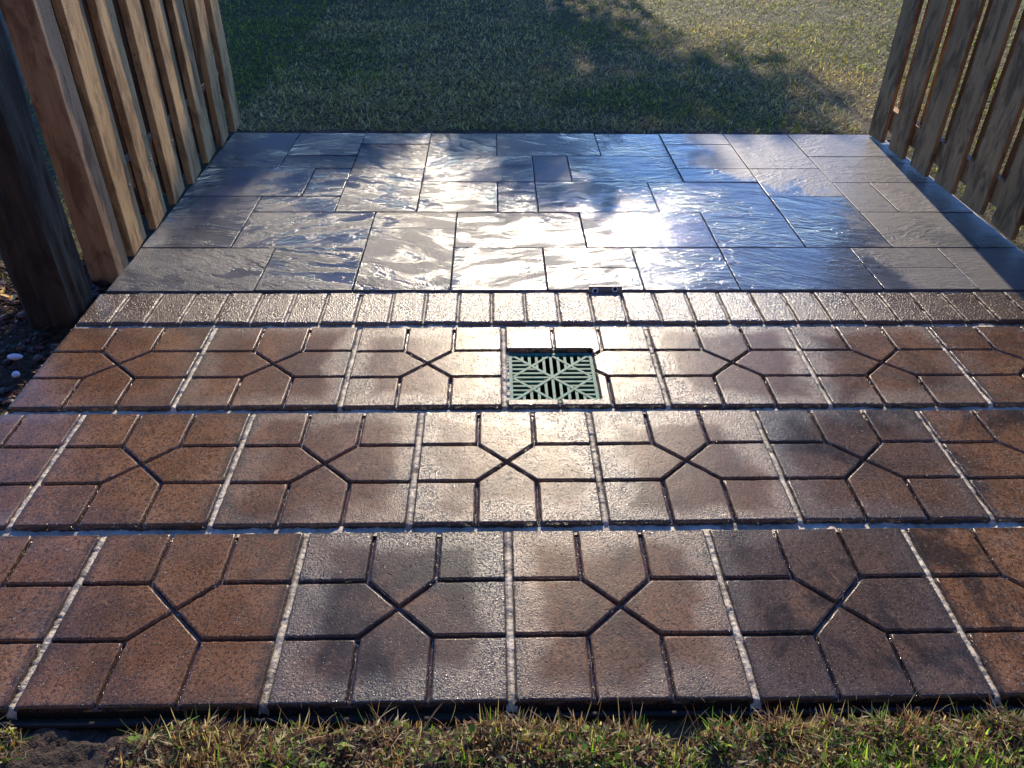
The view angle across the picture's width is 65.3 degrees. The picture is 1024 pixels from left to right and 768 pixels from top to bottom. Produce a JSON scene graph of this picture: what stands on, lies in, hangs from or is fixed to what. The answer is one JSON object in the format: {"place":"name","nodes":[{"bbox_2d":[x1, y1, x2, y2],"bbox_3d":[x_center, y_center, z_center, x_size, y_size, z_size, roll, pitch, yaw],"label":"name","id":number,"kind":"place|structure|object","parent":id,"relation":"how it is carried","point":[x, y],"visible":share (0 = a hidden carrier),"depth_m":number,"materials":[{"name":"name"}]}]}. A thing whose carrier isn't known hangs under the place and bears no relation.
{"place":"outdoors","nodes":[
{"label":"outdoors","id":0,"kind":"place"},
{"bbox_2d":[0,0,1023,749],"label":"ground","id":1,"kind":"structure","parent":0,"point":[668,726],"depth_m":4.86,"materials":[{"name":"plant"}]},
{"bbox_2d":[0,18,93,329],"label":"fence post","id":2,"kind":"object","parent":1,"relation":"on","point":[40,256],"visible":0.96,"depth_m":2.19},
{"bbox_2d":[0,253,131,409],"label":"mulch","id":3,"kind":"object","parent":1,"relation":"on","point":[33,343],"visible":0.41,"depth_m":2.29,"materials":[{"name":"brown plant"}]},
{"bbox_2d":[7,354,22,359],"bbox_3d":[-1.357,-0.074,2.184,0.042,0.018,0.018,0,35,-1],"label":"pebble","id":4,"kind":"object","parent":3,"relation":"on","point":[15,356],"visible":1,"depth_m":2.18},
{"bbox_2d":[0,0,240,283],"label":"wooden fence","id":5,"kind":"object","parent":1,"relation":"on","point":[126,96],"visible":0.99,"depth_m":2.60,"materials":[{"name":"wood"}]},
{"bbox_2d":[0,716,1023,767],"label":"soil","id":6,"kind":"structure","parent":1,"relation":"on","point":[63,748],"depth_m":1.26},
{"bbox_2d":[0,691,1023,767],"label":"turf","id":7,"kind":"structure","parent":6,"relation":"on","point":[208,743],"depth_m":1.25,"materials":[{"name":"green plant"}]},
{"bbox_2d":[0,706,1023,728],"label":"edging strip","id":8,"kind":"object","parent":1,"relation":"on","point":[359,720],"visible":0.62,"depth_m":1.33,"materials":[{"name":"black plastic"}]},
{"bbox_2d":[214,129,891,139],"bbox_3d":[0.137,-1.192,3.817,3.400,0.010,0.132,0,35,-1],"label":"soil strip","id":9,"kind":"object","parent":1,"relation":"on","point":[524,131],"visible":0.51,"depth_m":3.85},
{"bbox_2d":[82,139,1023,586],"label":"patio bed","id":10,"kind":"object","parent":1,"relation":"on","point":[646,329],"visible":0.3,"depth_m":3.04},
{"bbox_2d":[0,414,81,529],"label":"grooved tile","id":11,"kind":"object","parent":10,"relation":"on","point":[31,445],"visible":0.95,"depth_m":1.85,"materials":[{"name":"brown concrete"}]},
{"bbox_2d":[0,535,101,720],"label":"grooved tile","id":12,"kind":"object","parent":10,"relation":"on","point":[39,576],"visible":0.93,"depth_m":1.52,"materials":[{"name":"brown concrete"}]},
{"bbox_2d":[76,294,130,326],"bbox_3d":[-1.221,-0.207,2.405,0.096,0.050,0.178,-1,35,-1],"label":"border brick","id":13,"kind":"object","parent":10,"relation":"on","point":[102,310],"visible":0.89,"depth_m":2.38,"materials":[{"name":"concrete"}]},
{"bbox_2d":[7,327,213,412],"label":"grooved tile","id":14,"kind":"object","parent":10,"relation":"on","point":[141,369],"visible":0.95,"depth_m":2.12,"materials":[{"name":"brown concrete"}]},
{"bbox_2d":[11,413,251,531],"bbox_3d":[-0.842,0.200,1.828,0.404,0.046,0.387,0,35,-1],"label":"grooved tile","id":15,"kind":"object","parent":10,"relation":"on","point":[137,472],"visible":0.94,"depth_m":1.79,"materials":[{"name":"brown concrete"}]},
{"bbox_2d":[111,294,163,326],"bbox_3d":[-1.120,-0.209,2.409,0.096,0.050,0.178,0,35,-1],"label":"border brick","id":16,"kind":"object","parent":10,"relation":"on","point":[138,309],"visible":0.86,"depth_m":2.38,"materials":[{"name":"concrete"}]},
{"bbox_2d":[14,533,304,719],"bbox_3d":[-0.627,0.439,1.497,0.404,0.045,0.396,0,35,-1],"label":"grooved tile","id":17,"kind":"object","parent":10,"relation":"on","point":[162,612],"visible":0.98,"depth_m":1.45,"materials":[{"name":"brown concrete"}]},
{"bbox_2d":[146,294,196,326],"bbox_3d":[-1.019,-0.208,2.410,0.096,0.050,0.178,0,36,-1],"label":"border brick","id":18,"kind":"object","parent":10,"relation":"on","point":[171,310],"visible":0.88,"depth_m":2.38,"materials":[{"name":"concrete"}]},
{"bbox_2d":[106,248,274,295],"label":"slate slab","id":19,"kind":"structure","parent":10,"relation":"on","point":[201,270],"depth_m":2.59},
{"bbox_2d":[141,229,241,247],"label":"slate slab","id":20,"kind":"structure","parent":10,"relation":"on","point":[192,238],"depth_m":2.78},
{"bbox_2d":[181,293,230,325],"bbox_3d":[-0.919,-0.210,2.413,0.096,0.050,0.178,0,35,-1],"label":"border brick","id":21,"kind":"object","parent":10,"relation":"on","point":[205,309],"visible":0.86,"depth_m":2.39,"materials":[{"name":"concrete"}]},
{"bbox_2d":[157,196,261,229],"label":"slate slab","id":22,"kind":"structure","parent":10,"relation":"on","point":[218,212],"depth_m":2.97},
{"bbox_2d":[216,293,262,326],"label":"border brick","id":23,"kind":"object","parent":10,"relation":"on","point":[239,309],"visible":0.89,"depth_m":2.39,"materials":[{"name":"concrete"}]},
{"bbox_2d":[183,168,314,196],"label":"slate slab","id":24,"kind":"structure","parent":10,"relation":"on","point":[261,182],"depth_m":3.21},
{"bbox_2d":[206,133,299,167],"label":"slate slab","id":25,"kind":"structure","parent":10,"relation":"on","point":[254,150],"depth_m":3.52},
{"bbox_2d":[175,327,358,411],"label":"grooved tile","id":26,"kind":"object","parent":10,"relation":"on","point":[238,369],"visible":0.97,"depth_m":2.12,"materials":[{"name":"brown concrete"}]},
{"bbox_2d":[251,294,294,326],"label":"border brick","id":27,"kind":"object","parent":10,"relation":"on","point":[273,310],"visible":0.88,"depth_m":2.39,"materials":[{"name":"concrete"}]},
{"bbox_2d":[253,196,339,211],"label":"slate slab","id":28,"kind":"structure","parent":10,"relation":"on","point":[297,204],"depth_m":3.04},
{"bbox_2d":[232,212,374,248],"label":"slate slab","id":29,"kind":"structure","parent":10,"relation":"on","point":[275,230],"depth_m":2.85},
{"bbox_2d":[285,294,327,326],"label":"border brick","id":30,"kind":"object","parent":10,"relation":"on","point":[306,309],"visible":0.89,"depth_m":2.39,"materials":[{"name":"concrete"}]},
{"bbox_2d":[255,248,364,294],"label":"slate slab","id":31,"kind":"structure","parent":10,"relation":"on","point":[321,270],"depth_m":2.59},
{"bbox_2d":[213,413,418,529],"bbox_3d":[-0.428,0.200,1.839,0.405,0.045,0.387,0,35,-1],"label":"grooved tile","id":32,"kind":"object","parent":10,"relation":"on","point":[330,470],"visible":0.93,"depth_m":1.80,"materials":[{"name":"brown concrete"}]},
{"bbox_2d":[280,156,356,168],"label":"slate slab","id":33,"kind":"structure","parent":10,"relation":"on","point":[315,162],"depth_m":3.41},
{"bbox_2d":[287,133,365,155],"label":"slate slab","id":34,"kind":"structure","parent":10,"relation":"on","point":[330,144],"depth_m":3.59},
{"bbox_2d":[302,168,351,197],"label":"slate slab","id":35,"kind":"structure","parent":10,"relation":"on","point":[327,182],"depth_m":3.22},
{"bbox_2d":[320,293,360,326],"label":"border brick","id":36,"kind":"object","parent":10,"relation":"on","point":[340,308],"visible":0.83,"depth_m":2.39,"materials":[{"name":"concrete"}]},
{"bbox_2d":[355,294,392,326],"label":"border brick","id":37,"kind":"object","parent":10,"relation":"on","point":[374,309],"visible":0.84,"depth_m":2.39,"materials":[{"name":"concrete"}]},
{"bbox_2d":[335,168,423,213],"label":"slate slab","id":38,"kind":"structure","parent":10,"relation":"on","point":[375,190],"depth_m":3.16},
{"bbox_2d":[267,531,508,716],"bbox_3d":[-0.212,0.437,1.507,0.405,0.046,0.396,0,35,-2],"label":"grooved tile","id":39,"kind":"object","parent":10,"relation":"on","point":[425,635],"visible":0.98,"depth_m":1.46,"materials":[{"name":"grey concrete"}]},
{"bbox_2d":[353,144,428,171],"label":"slate slab","id":40,"kind":"structure","parent":10,"relation":"on","point":[390,156],"depth_m":3.48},
{"bbox_2d":[362,133,430,145],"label":"slate slab","id":41,"kind":"structure","parent":10,"relation":"on","point":[402,138],"depth_m":3.67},
{"bbox_2d":[353,229,454,295],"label":"slate slab","id":42,"kind":"structure","parent":10,"relation":"on","point":[413,260],"depth_m":2.65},
{"bbox_2d":[389,293,425,329],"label":"border brick","id":43,"kind":"object","parent":10,"relation":"on","point":[407,308],"visible":0.85,"depth_m":2.40,"materials":[{"name":"concrete"}]},
{"bbox_2d":[371,212,456,234],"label":"slate slab","id":44,"kind":"structure","parent":10,"relation":"on","point":[415,220],"depth_m":2.93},
{"bbox_2d":[342,327,502,410],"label":"grooved tile","id":45,"kind":"object","parent":10,"relation":"on","point":[418,369],"visible":0.95,"depth_m":2.13,"materials":[{"name":"brown concrete"}]},
{"bbox_2d":[424,293,457,325],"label":"border brick","id":46,"kind":"object","parent":10,"relation":"on","point":[441,308],"visible":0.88,"depth_m":2.40,"materials":[{"name":"concrete"}]},
{"bbox_2d":[417,182,496,213],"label":"slate slab","id":47,"kind":"structure","parent":10,"relation":"on","point":[469,197],"depth_m":3.11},
{"bbox_2d":[428,134,496,155],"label":"slate slab","id":48,"kind":"structure","parent":10,"relation":"on","point":[463,145],"depth_m":3.61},
{"bbox_2d":[458,293,490,325],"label":"border brick","id":49,"kind":"object","parent":10,"relation":"on","point":[474,309],"visible":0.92,"depth_m":2.40,"materials":[{"name":"concrete"}]},
{"bbox_2d":[423,156,533,187],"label":"slate slab","id":50,"kind":"structure","parent":10,"relation":"on","point":[497,169],"depth_m":3.36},
{"bbox_2d":[451,248,546,293],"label":"slate slab","id":51,"kind":"structure","parent":10,"relation":"on","point":[495,270],"depth_m":2.61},
{"bbox_2d":[412,411,602,527],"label":"grooved tile","id":52,"kind":"object","parent":10,"relation":"on","point":[526,469],"visible":0.98,"depth_m":1.81,"materials":[{"name":"brown concrete"}]},
{"bbox_2d":[492,293,524,325],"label":"border brick","id":53,"kind":"object","parent":10,"relation":"on","point":[507,309],"visible":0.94,"depth_m":2.40,"materials":[{"name":"concrete"}]},
{"bbox_2d":[455,213,585,251],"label":"slate slab","id":54,"kind":"structure","parent":10,"relation":"on","point":[523,230],"depth_m":2.87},
{"bbox_2d":[28,133,1017,706],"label":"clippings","id":55,"kind":"object","parent":10,"relation":"on","point":[580,565],"visible":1,"depth_m":1.46,"materials":[{"name":"green plant"}]},
{"bbox_2d":[525,293,558,324],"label":"border brick","id":56,"kind":"object","parent":10,"relation":"on","point":[546,312],"visible":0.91,"depth_m":2.41,"materials":[{"name":"concrete"}]},
{"bbox_2d":[497,134,600,157],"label":"slate slab","id":57,"kind":"structure","parent":10,"relation":"on","point":[531,145],"depth_m":3.61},
{"bbox_2d":[557,293,592,325],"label":"border brick","id":58,"kind":"object","parent":10,"relation":"on","point":[574,309],"visible":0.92,"depth_m":2.41,"materials":[{"name":"concrete"}]},
{"bbox_2d":[505,327,665,409],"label":"grooved tile","id":59,"kind":"object","parent":10,"relation":"on","point":[626,373],"visible":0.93,"depth_m":2.19,"materials":[{"name":"brown concrete"}]},
{"bbox_2d":[505,352,599,401],"bbox_3d":[0.109,-0.020,2.138,0.265,0.011,0.255,0,35,-1],"label":"mortar","id":60,"kind":"object","parent":59,"relation":"on","point":[508,387],"visible":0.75,"depth_m":2.12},
{"bbox_2d":[508,353,599,402],"bbox_3d":[0.108,0.046,2.183,0.233,0.160,0.233,0,35,-1],"label":"drain grate","id":61,"kind":"object","parent":59,"relation":"in","point":[558,376],"visible":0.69,"depth_m":2.17,"materials":[{"name":"green plastic"}]},
{"bbox_2d":[543,248,636,270],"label":"slate slab","id":62,"kind":"structure","parent":10,"relation":"on","point":[589,258],"depth_m":2.69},
{"bbox_2d":[545,268,643,293],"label":"slate slab","id":63,"kind":"structure","parent":10,"relation":"on","point":[571,280],"depth_m":2.56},
{"bbox_2d":[589,293,626,324],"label":"border brick","id":64,"kind":"object","parent":10,"relation":"on","point":[607,308],"visible":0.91,"depth_m":2.41,"materials":[{"name":"concrete"}]},
{"bbox_2d":[511,530,752,712],"bbox_3d":[0.203,0.434,1.515,0.405,0.045,0.395,0,35,-1],"label":"grooved tile","id":65,"kind":"object","parent":10,"relation":"on","point":[618,588],"visible":0.98,"depth_m":1.46,"materials":[{"name":"brown concrete"}]},
{"bbox_2d":[594,134,669,156],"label":"slate slab","id":66,"kind":"structure","parent":10,"relation":"on","point":[634,145],"depth_m":3.63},
{"bbox_2d":[621,293,661,324],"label":"border brick","id":67,"kind":"object","parent":10,"relation":"on","point":[639,309],"visible":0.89,"depth_m":2.41,"materials":[{"name":"concrete"}]},
{"bbox_2d":[579,212,717,248],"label":"slate slab","id":68,"kind":"structure","parent":10,"relation":"on","point":[630,230],"depth_m":2.88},
{"bbox_2d":[654,293,694,325],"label":"border brick","id":69,"kind":"object","parent":10,"relation":"on","point":[674,309],"visible":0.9,"depth_m":2.42,"materials":[{"name":"concrete"}]},
{"bbox_2d":[631,248,739,292],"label":"slate slab","id":70,"kind":"structure","parent":10,"relation":"on","point":[686,270],"depth_m":2.62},
{"bbox_2d":[590,410,797,525],"bbox_3d":[0.402,0.195,1.858,0.404,0.045,0.387,-1,35,-1],"label":"grooved tile","id":71,"kind":"object","parent":10,"relation":"on","point":[679,468],"visible":0.95,"depth_m":1.82,"materials":[{"name":"brown concrete"}]},
{"bbox_2d":[659,134,729,146],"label":"slate slab","id":72,"kind":"structure","parent":10,"relation":"on","point":[694,139],"depth_m":3.70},
{"bbox_2d":[685,293,728,325],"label":"border brick","id":73,"kind":"object","parent":10,"relation":"on","point":[707,308],"visible":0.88,"depth_m":2.42,"materials":[{"name":"concrete"}]},
{"bbox_2d":[647,326,828,409],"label":"grooved tile","id":74,"kind":"object","parent":10,"relation":"on","point":[714,368],"visible":0.96,"depth_m":2.15,"materials":[{"name":"brown concrete"}]},
{"bbox_2d":[718,292,762,324],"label":"border brick","id":75,"kind":"object","parent":10,"relation":"on","point":[740,308],"visible":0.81,"depth_m":2.42,"materials":[{"name":"concrete"}]},
{"bbox_2d":[700,212,804,248],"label":"slate slab","id":76,"kind":"structure","parent":10,"relation":"on","point":[757,229],"depth_m":2.88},
{"bbox_2d":[724,134,817,168],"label":"slate slab","id":77,"kind":"structure","parent":10,"relation":"on","point":[768,151],"depth_m":3.57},
{"bbox_2d":[750,293,796,324],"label":"border brick","id":78,"kind":"object","parent":10,"relation":"on","point":[772,308],"visible":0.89,"depth_m":2.42,"materials":[{"name":"concrete"}]},
{"bbox_2d":[719,248,883,294],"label":"slate slab","id":79,"kind":"structure","parent":10,"relation":"on","point":[813,270],"depth_m":2.63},
{"bbox_2d":[781,293,830,324],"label":"border brick","id":80,"kind":"object","parent":10,"relation":"on","point":[811,313],"visible":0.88,"depth_m":2.43,"materials":[{"name":"concrete"}]},
{"bbox_2d":[813,292,863,323],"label":"border brick","id":81,"kind":"object","parent":10,"relation":"on","point":[838,307],"visible":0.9,"depth_m":2.43,"materials":[{"name":"concrete"}]},
{"bbox_2d":[787,134,897,156],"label":"slate slab","id":82,"kind":"structure","parent":10,"relation":"on","point":[838,145],"depth_m":3.65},
{"bbox_2d":[709,528,995,709],"bbox_3d":[0.617,0.434,1.525,0.404,0.046,0.396,0,36,-1],"label":"grooved tile","id":83,"kind":"object","parent":10,"relation":"on","point":[890,627],"visible":0.96,"depth_m":1.48,"materials":[{"name":"brown concrete"}]},
{"bbox_2d":[845,293,897,325],"bbox_3d":[1.097,-0.217,2.456,0.096,0.050,0.178,-1,35,-1],"label":"border brick","id":84,"kind":"object","parent":10,"relation":"on","point":[870,308],"visible":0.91,"depth_m":2.43,"materials":[{"name":"concrete"}]},
{"bbox_2d":[755,409,990,524],"bbox_3d":[0.816,0.193,1.867,0.405,0.045,0.387,0,35,-1],"label":"grooved tile","id":85,"kind":"object","parent":10,"relation":"on","point":[871,466],"visible":0.96,"depth_m":1.83,"materials":[{"name":"brown concrete"}]},
{"bbox_2d":[788,326,988,408],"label":"grooved tile","id":86,"kind":"object","parent":10,"relation":"on","point":[915,367],"visible":0.96,"depth_m":2.17,"materials":[{"name":"brown concrete"}]},
{"bbox_2d":[850,248,955,268],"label":"slate slab","id":87,"kind":"structure","parent":10,"relation":"on","point":[901,257],"depth_m":2.71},
{"bbox_2d":[876,293,930,324],"bbox_3d":[1.198,-0.218,2.459,0.096,0.050,0.178,0,35,-1],"label":"border brick","id":88,"kind":"object","parent":10,"relation":"on","point":[905,309],"visible":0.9,"depth_m":2.43,"materials":[{"name":"concrete"}]},
{"bbox_2d":[861,212,977,248],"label":"slate slab","id":89,"kind":"structure","parent":10,"relation":"on","point":[923,230],"depth_m":2.90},
{"bbox_2d":[867,268,978,292],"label":"slate slab","id":90,"kind":"structure","parent":10,"relation":"on","point":[910,280],"depth_m":2.58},
{"bbox_2d":[908,292,964,324],"bbox_3d":[1.299,-0.219,2.462,0.096,0.050,0.179,0,36,-1],"label":"border brick","id":91,"kind":"object","parent":10,"relation":"on","point":[937,308],"visible":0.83,"depth_m":2.44,"materials":[{"name":"concrete"}]},
{"bbox_2d":[905,527,1023,705],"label":"grooved tile","id":92,"kind":"object","parent":10,"relation":"on","point":[973,575],"visible":0.94,"depth_m":1.55,"materials":[{"name":"brown concrete"}]},
{"bbox_2d":[940,293,997,324],"bbox_3d":[1.399,-0.218,2.464,0.096,0.050,0.179,0,35,-1],"label":"border brick","id":93,"kind":"object","parent":10,"relation":"on","point":[969,308],"visible":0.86,"depth_m":2.44,"materials":[{"name":"concrete"}]},
{"bbox_2d":[917,410,1023,522],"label":"grooved tile","id":94,"kind":"object","parent":10,"relation":"on","point":[991,468],"visible":0.91,"depth_m":1.89,"materials":[{"name":"brown concrete"}]},
{"bbox_2d":[928,326,1023,407],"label":"grooved tile","id":95,"kind":"object","parent":10,"relation":"on","point":[994,355],"visible":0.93,"depth_m":2.22,"materials":[{"name":"brown concrete"}]},
{"bbox_2d":[940,213,1015,247],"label":"slate slab","id":96,"kind":"structure","parent":10,"relation":"on","point":[977,231],"depth_m":2.90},
{"bbox_2d":[937,248,1023,291],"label":"slate slab","id":97,"kind":"structure","parent":10,"relation":"on","point":[991,269],"depth_m":2.67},
{"bbox_2d":[971,292,1023,324],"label":"border brick","id":98,"kind":"object","parent":10,"relation":"on","point":[1001,307],"visible":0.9,"depth_m":2.44,"materials":[{"name":"concrete"}]},
{"bbox_2d":[1003,292,1023,312],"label":"border brick","id":99,"kind":"object","parent":10,"relation":"on","point":[1016,299],"visible":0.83,"depth_m":2.49,"materials":[{"name":"concrete"}]},
{"bbox_2d":[868,0,1023,249],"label":"wooden fence","id":100,"kind":"object","parent":1,"relation":"on","point":[980,177],"visible":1,"depth_m":3.07,"materials":[{"name":"wood"}]},
{"bbox_2d":[0,291,1023,719],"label":"joint sand","id":101,"kind":"structure","parent":0,"point":[508,581],"depth_m":1.71,"materials":[{"name":"sand"}]},
{"bbox_2d":[588,286,621,293],"bbox_3d":[0.292,-0.291,2.501,0.104,0.034,0.010,0,35,-1],"label":"metal bracket","id":102,"kind":"object","parent":101,"relation":"on","point":[605,289],"visible":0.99,"depth_m":2.50,"materials":[{"name":"metal"}]},
{"bbox_2d":[498,182,537,212],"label":"slate slab","id":103,"kind":"structure","parent":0,"point":[516,197],"depth_m":3.11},
{"bbox_2d":[532,156,571,182],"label":"slate slab","id":104,"kind":"structure","parent":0,"point":[550,168],"depth_m":3.37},
{"bbox_2d":[535,182,658,213],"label":"slate slab","id":105,"kind":"structure","parent":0,"point":[565,197],"depth_m":3.12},
{"bbox_2d":[567,156,682,182],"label":"slate slab","id":106,"kind":"structure","parent":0,"point":[615,169],"depth_m":3.38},
{"bbox_2d":[665,145,747,169],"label":"slate slab","id":107,"kind":"structure","parent":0,"point":[706,157],"depth_m":3.50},
{"bbox_2d":[647,182,777,212],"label":"slate slab","id":108,"kind":"structure","parent":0,"point":[706,197],"depth_m":3.13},
{"bbox_2d":[677,169,757,182],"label":"slate slab","id":109,"kind":"structure","parent":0,"point":[716,176],"depth_m":3.32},
{"bbox_2d":[749,169,844,197],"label":"slate slab","id":110,"kind":"structure","parent":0,"point":[793,182],"depth_m":3.26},
{"bbox_2d":[769,197,891,247],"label":"slate slab","id":111,"kind":"structure","parent":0,"point":[827,222],"depth_m":2.94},
{"bbox_2d":[833,183,897,212],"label":"slate slab","id":112,"kind":"structure","parent":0,"point":[864,197],"depth_m":3.15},
{"bbox_2d":[808,157,935,182],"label":"slate slab","id":113,"kind":"structure","parent":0,"point":[868,169],"depth_m":3.40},
{"bbox_2d":[869,183,972,212],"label":"slate slab","id":114,"kind":"structure","parent":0,"point":[921,197],"depth_m":3.15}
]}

